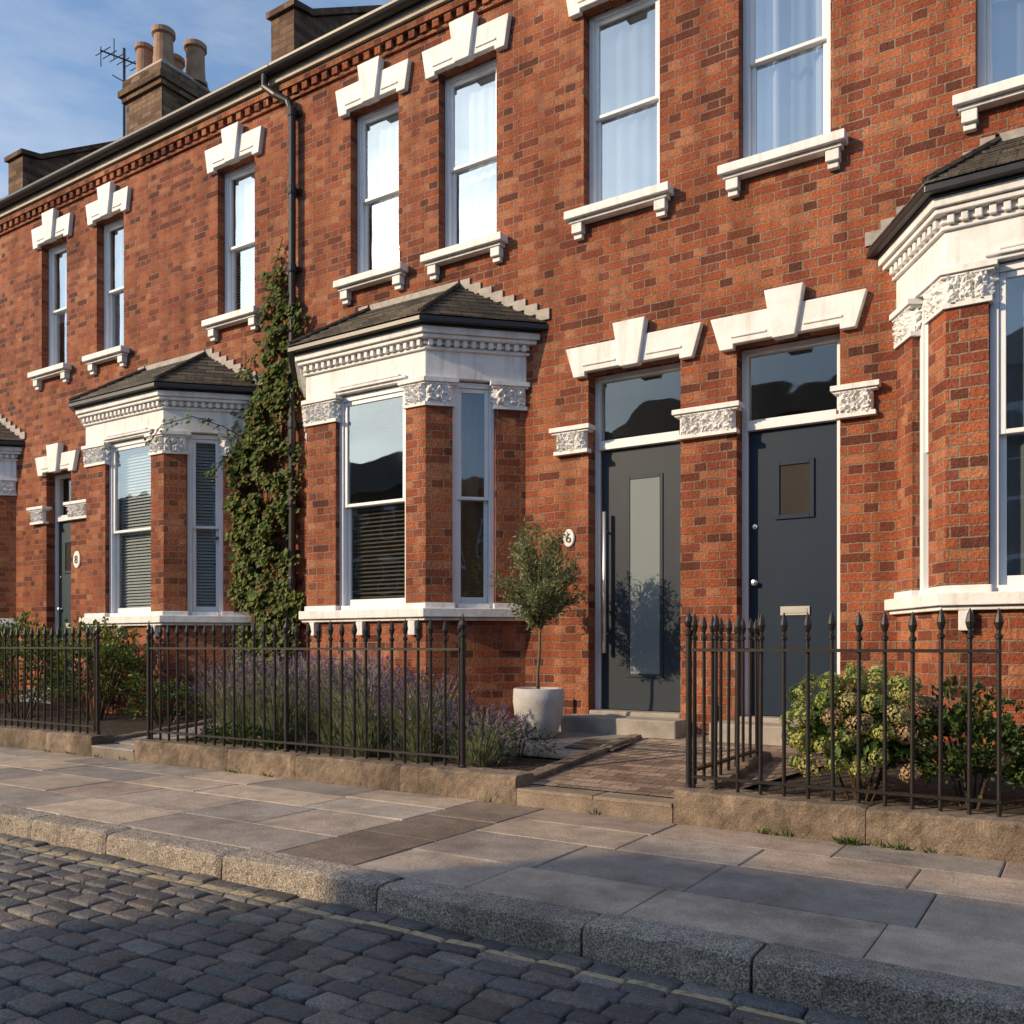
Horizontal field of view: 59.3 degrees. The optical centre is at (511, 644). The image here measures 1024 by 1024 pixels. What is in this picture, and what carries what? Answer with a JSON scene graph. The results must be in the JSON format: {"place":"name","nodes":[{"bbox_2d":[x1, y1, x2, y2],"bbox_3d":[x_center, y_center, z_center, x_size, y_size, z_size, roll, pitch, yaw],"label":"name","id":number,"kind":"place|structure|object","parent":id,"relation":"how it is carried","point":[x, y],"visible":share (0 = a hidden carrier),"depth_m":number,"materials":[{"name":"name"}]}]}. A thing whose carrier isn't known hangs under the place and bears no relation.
{"place":"outdoors","nodes":[
{"label":"outdoors","id":0,"kind":"place"},
{"bbox_2d":[0,0,391,198],"label":"sky","id":1,"kind":"structure","parent":0,"point":[55,92],"materials":[{"name":"blue"}]},
{"bbox_2d":[0,833,873,1023],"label":"cobbled road","id":2,"kind":"structure","parent":0,"point":[86,937],"depth_m":3.11,"materials":[{"name":"stone"}]},
{"bbox_2d":[0,804,1023,1023],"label":"kerb","id":3,"kind":"structure","parent":2,"relation":"on","point":[875,992],"depth_m":3.24,"materials":[{"name":"stone"}]},
{"bbox_2d":[91,712,825,822],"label":"garden path","id":4,"kind":"structure","parent":0,"point":[652,766],"depth_m":5.94,"materials":[{"name":"stone"}]},
{"bbox_2d":[486,517,587,738],"bbox_3d":[0.214,-0.149,7.476,0.796,1.827,0.796,0,0,33],"label":"potted olive tree","id":5,"kind":"object","parent":4,"relation":"on","point":[544,706],"visible":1,"depth_m":7.33,"materials":[{"name":"green plant"}]},
{"bbox_2d":[564,739,633,750],"bbox_3d":[0.674,0.772,6.951,0.420,0.013,0.360,0,4,33],"label":"doormat","id":6,"kind":"object","parent":4,"relation":"on","point":[586,744],"visible":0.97,"depth_m":6.93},
{"bbox_2d":[0,746,1023,986],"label":"pavement","id":7,"kind":"structure","parent":0,"point":[961,916],"depth_m":4.22,"materials":[{"name":"stone"}]},
{"bbox_2d":[43,749,1023,859],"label":"pavement weeds","id":8,"kind":"object","parent":7,"relation":"on","point":[854,842],"visible":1,"depth_m":4.50,"materials":[{"name":"green plant"}]},
{"bbox_2d":[673,751,1023,862],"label":"garden wall","id":9,"kind":"structure","parent":7,"relation":"on","point":[975,834],"depth_m":4.57,"materials":[{"name":"stone"}]},
{"bbox_2d":[684,608,1003,816],"bbox_3d":[1.999,0.310,5.230,1.606,1.050,1.298,0,0,33],"label":"iron railing","id":10,"kind":"object","parent":9,"relation":"on","point":[716,625],"visible":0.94,"depth_m":4.83,"materials":[{"name":"black metal"}]},
{"bbox_2d":[0,697,1023,814],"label":"garden soil","id":11,"kind":"structure","parent":0,"point":[121,724],"depth_m":5.79,"materials":[{"name":"brown soil"}]},
{"bbox_2d":[0,659,21,694],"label":"green shrub","id":12,"kind":"object","parent":11,"relation":"on","point":[2,663],"visible":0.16,"depth_m":11.61,"materials":[{"name":"green plant"}]},
{"bbox_2d":[0,608,90,717],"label":"green shrub","id":13,"kind":"object","parent":11,"relation":"on","point":[21,625],"visible":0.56,"depth_m":10.39,"materials":[{"name":"green plant"}]},
{"bbox_2d":[21,686,71,703],"bbox_3d":[-6.264,0.695,12.354,0.800,0.250,0.540,0,0,33],"label":"doorstep","id":14,"kind":"object","parent":11,"relation":"on","point":[48,701],"visible":0.22,"depth_m":12.06,"materials":[{"name":"stone"}]},
{"bbox_2d":[29,613,156,720],"bbox_3d":[-4.676,0.255,10.017,1.790,1.257,1.173,0,0,33],"label":"green shrub","id":15,"kind":"object","parent":11,"relation":"on","point":[110,649],"visible":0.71,"depth_m":9.87,"materials":[{"name":"green plant"}]},
{"bbox_2d":[0,709,272,756],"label":"garden wall","id":16,"kind":"structure","parent":11,"relation":"on","point":[54,740],"depth_m":8.50,"materials":[{"name":"stone"}]},
{"bbox_2d":[0,622,100,734],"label":"iron railing","id":17,"kind":"object","parent":16,"relation":"on","point":[96,647],"visible":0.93,"depth_m":8.58,"materials":[{"name":"black metal"}]},
{"bbox_2d":[120,678,209,724],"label":"green shrub","id":18,"kind":"object","parent":11,"relation":"on","point":[143,698],"visible":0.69,"depth_m":9.44,"materials":[{"name":"green plant"}]},
{"bbox_2d":[144,236,308,693],"bbox_3d":[-3.024,-1.875,10.080,1.978,5.254,0.759,0,0,9],"label":"climbing ivy","id":19,"kind":"object","parent":11,"relation":"on","point":[251,599],"visible":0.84,"depth_m":9.93,"materials":[{"name":"green plant"}]},
{"bbox_2d":[181,650,282,742],"bbox_3d":[-2.462,0.448,8.075,0.967,0.853,0.934,0,0,33],"label":"lavender bush","id":20,"kind":"object","parent":11,"relation":"on","point":[229,711],"visible":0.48,"depth_m":7.98,"materials":[{"name":"purple plant"}]},
{"bbox_2d":[193,720,283,749],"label":"green plant","id":21,"kind":"object","parent":11,"relation":"on","point":[219,729],"visible":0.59,"depth_m":7.58,"materials":[{"name":"green plant"}]},
{"bbox_2d":[211,664,277,722],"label":"lavender bush","id":22,"kind":"object","parent":11,"relation":"on","point":[239,685],"visible":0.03,"depth_m":8.49,"materials":[{"name":"purple plant"}]},
{"bbox_2d":[216,646,328,748],"bbox_3d":[-1.993,0.442,7.691,0.972,0.875,0.956,0,0,33],"label":"lavender bush","id":23,"kind":"object","parent":11,"relation":"on","point":[279,719],"visible":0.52,"depth_m":7.57,"materials":[{"name":"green plant"}]},
{"bbox_2d":[257,645,333,735],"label":"lavender bush","id":24,"kind":"object","parent":11,"relation":"on","point":[293,658],"visible":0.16,"depth_m":8.28,"materials":[{"name":"purple plant"}]},
{"bbox_2d":[280,642,387,750],"bbox_3d":[-1.452,0.414,7.563,0.882,0.904,0.928,0,0,33],"label":"lavender bush","id":25,"kind":"object","parent":11,"relation":"on","point":[324,728],"visible":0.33,"depth_m":7.47,"materials":[{"name":"purple plant"}]},
{"bbox_2d":[313,645,408,731],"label":"lavender bush","id":26,"kind":"object","parent":11,"relation":"on","point":[362,657],"visible":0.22,"depth_m":8.00,"materials":[{"name":"purple plant"}]},
{"bbox_2d":[309,654,420,756],"bbox_3d":[-1.169,0.476,7.115,0.899,0.811,0.880,0,0,-7],"label":"lavender bush","id":27,"kind":"object","parent":11,"relation":"on","point":[360,726],"visible":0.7,"depth_m":7.06,"materials":[{"name":"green plant"}]},
{"bbox_2d":[134,717,641,804],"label":"garden wall","id":28,"kind":"structure","parent":11,"relation":"on","point":[476,783],"depth_m":6.42,"materials":[{"name":"stone"}]},
{"bbox_2d":[146,613,466,767],"bbox_3d":[-1.742,0.310,6.909,3.422,1.050,0.053,0,0,33],"label":"iron railing","id":29,"kind":"object","parent":28,"relation":"on","point":[461,649],"visible":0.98,"depth_m":6.77,"materials":[{"name":"black metal"}]},
{"bbox_2d":[361,668,478,761],"bbox_3d":[-0.678,0.519,6.875,0.848,0.718,0.852,0,0,33],"label":"lavender bush","id":30,"kind":"object","parent":11,"relation":"on","point":[424,740],"visible":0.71,"depth_m":6.77,"materials":[{"name":"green plant"}]},
{"bbox_2d":[381,694,483,740],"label":"green plant","id":31,"kind":"object","parent":11,"relation":"on","point":[440,714],"visible":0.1,"depth_m":7.54,"materials":[{"name":"green plant"}]},
{"bbox_2d":[426,700,535,766],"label":"lavender bush","id":32,"kind":"object","parent":11,"relation":"on","point":[485,757],"visible":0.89,"depth_m":6.49,"materials":[{"name":"green plant"}]},
{"bbox_2d":[284,0,707,734],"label":"walls","id":33,"kind":"structure","parent":11,"relation":"on","point":[598,282],"depth_m":8.14,"materials":[{"name":"brick"}]},
{"bbox_2d":[255,73,301,669],"bbox_3d":[-2.680,-2.745,9.948,0.798,7.050,0.203,0,0,33],"label":"drainpipe","id":34,"kind":"object","parent":33,"relation":"attached to","point":[293,270],"visible":0.72,"depth_m":9.76,"materials":[{"name":"black metal"}]},
{"bbox_2d":[277,0,450,83],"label":"fascia","id":35,"kind":"structure","parent":33,"relation":"attached to","point":[405,16],"depth_m":9.22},
{"bbox_2d":[279,0,507,104],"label":"corbels","id":36,"kind":"object","parent":33,"relation":"attached to","point":[410,29],"visible":0.96,"depth_m":9.11,"materials":[{"name":"brick"}]},
{"bbox_2d":[287,0,547,346],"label":"roof","id":37,"kind":"structure","parent":33,"relation":"on","point":[456,300],"depth_m":8.34,"materials":[{"name":"tile"}]},
{"bbox_2d":[266,0,381,76],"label":"parapet","id":38,"kind":"structure","parent":37,"relation":"on","point":[295,24],"depth_m":10.01,"materials":[{"name":"brick"}]},
{"bbox_2d":[368,71,496,217],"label":"net curtains","id":39,"kind":"object","parent":33,"relation":"attached to","point":[475,119],"visible":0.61,"depth_m":8.93,"materials":[{"name":"white fabric"}]},
{"bbox_2d":[301,376,595,456],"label":"capitals","id":40,"kind":"object","parent":33,"relation":"attached to","point":[438,391],"visible":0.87,"depth_m":8.13,"materials":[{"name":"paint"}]},
{"bbox_2d":[358,278,549,319],"bbox_3d":[-1.040,-3.218,8.995,3.282,0.564,0.018,0,0,33],"label":"flashing","id":41,"kind":"object","parent":33,"relation":"attached to","point":[518,305],"visible":0.51,"depth_m":8.49,"materials":[{"name":"grey metal"}]},
{"bbox_2d":[295,0,702,635],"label":"trim","id":42,"kind":"structure","parent":33,"relation":"attached to","point":[395,358],"depth_m":8.22,"materials":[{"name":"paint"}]},
{"bbox_2d":[268,0,548,381],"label":"gutter","id":43,"kind":"object","parent":42,"relation":"on","point":[358,24],"visible":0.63,"depth_m":8.61,"materials":[{"name":"black paint"}]},
{"bbox_2d":[339,0,680,708],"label":"window frames","id":44,"kind":"structure","parent":33,"relation":"attached to","point":[596,120],"depth_m":8.24,"materials":[{"name":"white wood"}]},
{"bbox_2d":[352,500,482,598],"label":"wood blinds","id":45,"kind":"object","parent":44,"relation":"attached to","point":[358,556],"visible":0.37,"depth_m":8.57,"materials":[{"name":"brown wood"}]},
{"bbox_2d":[461,393,483,597],"bbox_3d":[-0.387,-1.360,8.361,0.356,2.020,0.023,0,0,-12],"label":"window pane","id":46,"kind":"object","parent":44,"relation":"in","point":[472,445],"depth_m":8.37,"materials":[{"name":"clear glass"}]},
{"bbox_2d":[602,442,680,711],"bbox_3d":[1.121,-0.576,7.809,0.754,2.282,0.049,0,0,33],"label":"front door","id":47,"kind":"structure","parent":44,"relation":"attached to","point":[623,688],"depth_m":7.81,"materials":[{"name":"grey paint"}]},
{"bbox_2d":[602,512,607,652],"bbox_3d":[0.825,-0.550,7.934,0.032,1.240,0.081,0,0,33],"label":"bar handle","id":48,"kind":"object","parent":47,"relation":"attached to","point":[604,532],"visible":1,"depth_m":7.90,"materials":[{"name":"metal"}]},
{"bbox_2d":[630,477,659,673],"bbox_3d":[1.147,-0.595,7.771,0.279,1.690,0.003,0,0,33],"label":"frosted panel","id":49,"kind":"object","parent":47,"relation":"attached to","point":[644,575],"visible":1,"depth_m":7.77,"materials":[{"name":"grey glass"}]},
{"bbox_2d":[371,5,656,269],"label":"linen curtains","id":50,"kind":"object","parent":33,"relation":"attached to","point":[627,78],"visible":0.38,"depth_m":8.01,"materials":[{"name":"white fabric"}]},
{"bbox_2d":[350,15,680,599],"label":"window panes","id":51,"kind":"object","parent":33,"relation":"attached to","point":[641,406],"visible":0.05,"depth_m":9.80,"materials":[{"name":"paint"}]},
{"bbox_2d":[563,529,574,546],"bbox_3d":[0.505,-0.950,7.997,0.115,0.161,0.016,0,0,33],"label":"number plaque","id":52,"kind":"object","parent":33,"relation":"attached to","point":[571,535],"visible":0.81,"depth_m":7.98,"materials":[{"name":"ceramic"}]},
{"bbox_2d":[472,718,559,760],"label":"green plant","id":53,"kind":"object","parent":11,"relation":"on","point":[526,734],"visible":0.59,"depth_m":6.70,"materials":[{"name":"green plant"}]},
{"bbox_2d":[560,709,685,738],"bbox_3d":[0.998,0.695,7.655,1.060,0.250,0.540,0,0,33],"label":"doorstep","id":54,"kind":"object","parent":11,"relation":"on","point":[658,724],"visible":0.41,"depth_m":7.47,"materials":[{"name":"stone"}]},
{"bbox_2d":[709,715,843,751],"bbox_3d":[2.092,0.695,6.948,0.995,0.250,0.540,0,0,33],"label":"doorstep","id":55,"kind":"object","parent":11,"relation":"on","point":[772,729],"visible":0.19,"depth_m":6.85,"materials":[{"name":"stone"}]},
{"bbox_2d":[779,663,945,800],"bbox_3d":[1.966,0.496,5.126,0.889,0.794,0.764,0,0,33],"label":"hydrangea bush","id":56,"kind":"object","parent":11,"relation":"on","point":[898,727],"visible":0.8,"depth_m":4.93,"materials":[{"name":"green plant"}]},
{"bbox_2d":[707,0,1023,774],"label":"walls","id":57,"kind":"structure","parent":11,"relation":"on","point":[903,72],"depth_m":6.60,"materials":[{"name":"brick"}]},
{"bbox_2d":[751,344,836,420],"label":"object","id":58,"kind":"object","parent":57,"relation":"attached to","point":[794,382],"visible":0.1,"depth_m":8.00,"materials":[{"name":"glass"}]},
{"bbox_2d":[672,257,998,440],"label":"capitals","id":59,"kind":"object","parent":57,"relation":"attached to","point":[939,291],"visible":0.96,"depth_m":6.33,"materials":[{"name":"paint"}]},
{"bbox_2d":[711,74,1023,630],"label":"trim","id":60,"kind":"structure","parent":57,"relation":"attached to","point":[966,227],"depth_m":6.15,"materials":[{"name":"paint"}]},
{"bbox_2d":[867,161,1023,258],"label":"gutter","id":61,"kind":"object","parent":60,"relation":"on","point":[914,208],"visible":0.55,"depth_m":5.65,"materials":[{"name":"black paint"}]},
{"bbox_2d":[756,0,1007,153],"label":"net curtains","id":62,"kind":"object","parent":57,"relation":"attached to","point":[767,27],"visible":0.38,"depth_m":7.26,"materials":[{"name":"white fabric"}]},
{"bbox_2d":[742,0,1023,715],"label":"window frames","id":63,"kind":"structure","parent":57,"relation":"attached to","point":[1000,580],"depth_m":6.34,"materials":[{"name":"white wood"}]},
{"bbox_2d":[749,421,836,716],"bbox_3d":[2.214,-0.576,7.099,0.689,2.282,0.054,0,0,33],"label":"front door","id":64,"kind":"structure","parent":63,"relation":"attached to","point":[792,559],"depth_m":7.09,"materials":[{"name":"blue paint"}]},
{"bbox_2d":[751,524,809,614],"bbox_3d":[2.118,-0.602,7.116,0.454,0.734,0.050,0,0,33],"label":"letterbox and knob","id":65,"kind":"object","parent":64,"relation":"attached to","point":[795,610],"visible":1,"depth_m":7.07,"materials":[{"name":"metal"}]},
{"bbox_2d":[780,463,809,514],"bbox_3d":[2.223,-1.225,7.075,0.234,0.390,0.003,0,0,33],"label":"door light","id":66,"kind":"object","parent":64,"relation":"attached to","point":[794,488],"visible":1,"depth_m":7.07,"materials":[{"name":"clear glass"}]},
{"bbox_2d":[779,0,1023,575],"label":"linen curtains","id":67,"kind":"object","parent":63,"relation":"in","point":[795,84],"visible":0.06,"depth_m":6.40,"materials":[{"name":"white fabric"}]},
{"bbox_2d":[865,127,1023,246],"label":"flashing","id":68,"kind":"object","parent":57,"relation":"attached to","point":[871,237],"visible":0.27,"depth_m":6.47,"materials":[{"name":"grey metal"}]},
{"bbox_2d":[868,136,1023,249],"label":"roof","id":69,"kind":"structure","parent":57,"relation":"on","point":[995,152],"depth_m":5.75,"materials":[{"name":"tile"}]},
{"bbox_2d":[909,675,1023,809],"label":"green shrub","id":70,"kind":"object","parent":11,"relation":"on","point":[954,721],"visible":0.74,"depth_m":4.76,"materials":[{"name":"green plant"}]},
{"bbox_2d":[992,724,1023,787],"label":"green shrub","id":71,"kind":"object","parent":11,"relation":"on","point":[1014,757],"visible":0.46,"depth_m":4.71,"materials":[{"name":"green plant"}]},
{"label":"ground","id":72,"kind":"structure","parent":0,"visible":0},
{"bbox_2d":[0,227,16,697],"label":"walls","id":73,"kind":"structure","parent":72,"relation":"on","point":[8,411],"depth_m":12.98,"materials":[{"name":"brick"}]},
{"bbox_2d":[0,206,11,218],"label":"fascia","id":74,"kind":"structure","parent":73,"relation":"attached to","point":[5,212],"depth_m":12.93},
{"bbox_2d":[0,214,16,235],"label":"corbels","id":75,"kind":"object","parent":73,"relation":"attached to","point":[7,222],"visible":0.98,"depth_m":13.00,"materials":[{"name":"brick"}]},
{"bbox_2d":[0,477,17,495],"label":"capitals","id":76,"kind":"object","parent":73,"relation":"attached to","point":[7,486],"visible":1,"depth_m":12.91,"materials":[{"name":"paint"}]},
{"bbox_2d":[0,446,21,629],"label":"trim","id":77,"kind":"structure","parent":73,"relation":"attached to","point":[8,457],"depth_m":12.91,"materials":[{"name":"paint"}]},
{"bbox_2d":[0,199,25,446],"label":"gutter","id":78,"kind":"object","parent":77,"relation":"on","point":[11,443],"visible":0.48,"depth_m":12.80,"materials":[{"name":"black paint"}]},
{"bbox_2d":[0,206,24,441],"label":"roof","id":79,"kind":"structure","parent":73,"relation":"on","point":[6,434],"depth_m":12.88,"materials":[{"name":"tile"}]},
{"bbox_2d":[4,140,115,206],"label":"parapet","id":80,"kind":"structure","parent":79,"relation":"on","point":[26,167],"depth_m":13.00,"materials":[{"name":"brick"}]},
{"bbox_2d":[95,38,135,136],"bbox_3d":[-6.431,-8.575,14.820,0.400,2.550,0.705,0,0,33],"label":"tv aerial","id":81,"kind":"object","parent":79,"relation":"attached to","point":[124,59],"visible":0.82,"depth_m":14.84,"materials":[{"name":"black paint"}]},
{"bbox_2d":[0,414,25,438],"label":"flashing","id":82,"kind":"object","parent":73,"relation":"attached to","point":[12,428],"visible":1,"depth_m":12.97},
{"bbox_2d":[17,100,283,716],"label":"walls","id":83,"kind":"structure","parent":72,"relation":"on","point":[174,256],"depth_m":11.06,"materials":[{"name":"brick"}]},
{"bbox_2d":[73,551,80,567],"bbox_3d":[-5.859,-1.150,12.115,0.164,0.230,0.016,0,0,33],"label":"number plaque","id":84,"kind":"object","parent":83,"relation":"attached to","point":[77,554],"visible":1,"depth_m":12.09,"materials":[{"name":"ceramic"}]},
{"bbox_2d":[63,234,123,362],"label":"linen curtains","id":85,"kind":"object","parent":83,"relation":"attached to","point":[65,342],"visible":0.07,"depth_m":12.11,"materials":[{"name":"white fabric"}]},
{"bbox_2d":[26,430,249,524],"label":"capitals","id":86,"kind":"object","parent":83,"relation":"attached to","point":[168,442],"visible":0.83,"depth_m":10.68,"materials":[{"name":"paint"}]},
{"bbox_2d":[10,74,277,212],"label":"fascia","id":87,"kind":"structure","parent":83,"relation":"attached to","point":[231,101],"depth_m":11.13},
{"bbox_2d":[27,122,264,637],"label":"trim","id":88,"kind":"structure","parent":83,"relation":"attached to","point":[127,419],"depth_m":10.37,"materials":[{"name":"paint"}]},
{"bbox_2d":[1,63,274,412],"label":"gutter","id":89,"kind":"object","parent":88,"relation":"on","point":[206,100],"visible":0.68,"depth_m":10.56,"materials":[{"name":"black paint"}]},
{"bbox_2d":[12,84,282,227],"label":"corbels","id":90,"kind":"object","parent":83,"relation":"attached to","point":[80,189],"visible":0.95,"depth_m":11.16,"materials":[{"name":"brick"}]},
{"bbox_2d":[49,161,254,683],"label":"window frames","id":91,"kind":"structure","parent":83,"relation":"attached to","point":[115,609],"depth_m":10.67,"materials":[{"name":"white wood"}]},
{"bbox_2d":[59,521,70,683],"bbox_3d":[-6.143,-0.576,12.505,0.494,2.282,0.054,0,0,33],"label":"front door","id":92,"kind":"structure","parent":91,"relation":"attached to","point":[65,579],"depth_m":12.55,"materials":[{"name":"teal paint"}]},
{"bbox_2d":[57,576,70,627],"bbox_3d":[-6.214,-0.602,12.506,0.318,0.734,0.050,0,0,33],"label":"letterbox and knob","id":93,"kind":"object","parent":92,"relation":"attached to","point":[60,609],"visible":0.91,"depth_m":12.56,"materials":[{"name":"metal"}]},
{"bbox_2d":[66,543,70,570],"bbox_3d":[-6.138,-1.225,12.485,0.168,0.390,0.003,0,0,33],"label":"door light","id":94,"kind":"object","parent":92,"relation":"attached to","point":[68,556],"visible":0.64,"depth_m":12.49,"materials":[{"name":"grey glass"}]},
{"bbox_2d":[121,246,254,607],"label":"white blinds","id":95,"kind":"object","parent":91,"relation":"hanging from","point":[206,599],"visible":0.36,"depth_m":10.55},
{"bbox_2d":[35,76,270,402],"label":"roof","id":96,"kind":"structure","parent":83,"relation":"on","point":[202,368],"depth_m":10.35,"materials":[{"name":"tile"}]},
{"bbox_2d":[118,24,210,134],"bbox_3d":[-5.525,-8.146,14.472,1.080,3.092,1.080,0,0,33],"label":"chimney stack","id":97,"kind":"object","parent":96,"relation":"on","point":[158,83],"visible":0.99,"depth_m":14.12,"materials":[{"name":"brick"}]},
{"bbox_2d":[59,172,254,346],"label":"net curtains","id":98,"kind":"object","parent":83,"relation":"attached to","point":[244,209],"visible":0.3,"depth_m":11.96,"materials":[{"name":"white fabric"}]},
{"bbox_2d":[59,227,254,605],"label":"rooms","id":99,"kind":"object","parent":83,"relation":"attached to","point":[67,490],"depth_m":11.73,"materials":[{"name":"paint"}]},
{"bbox_2d":[138,348,262,384],"bbox_3d":[-4.185,-3.218,11.030,3.313,0.564,0.018,0,0,33],"label":"flashing","id":100,"kind":"object","parent":83,"relation":"attached to","point":[222,360],"visible":0.4,"depth_m":10.59,"materials":[{"name":"white metal"}]}
]}

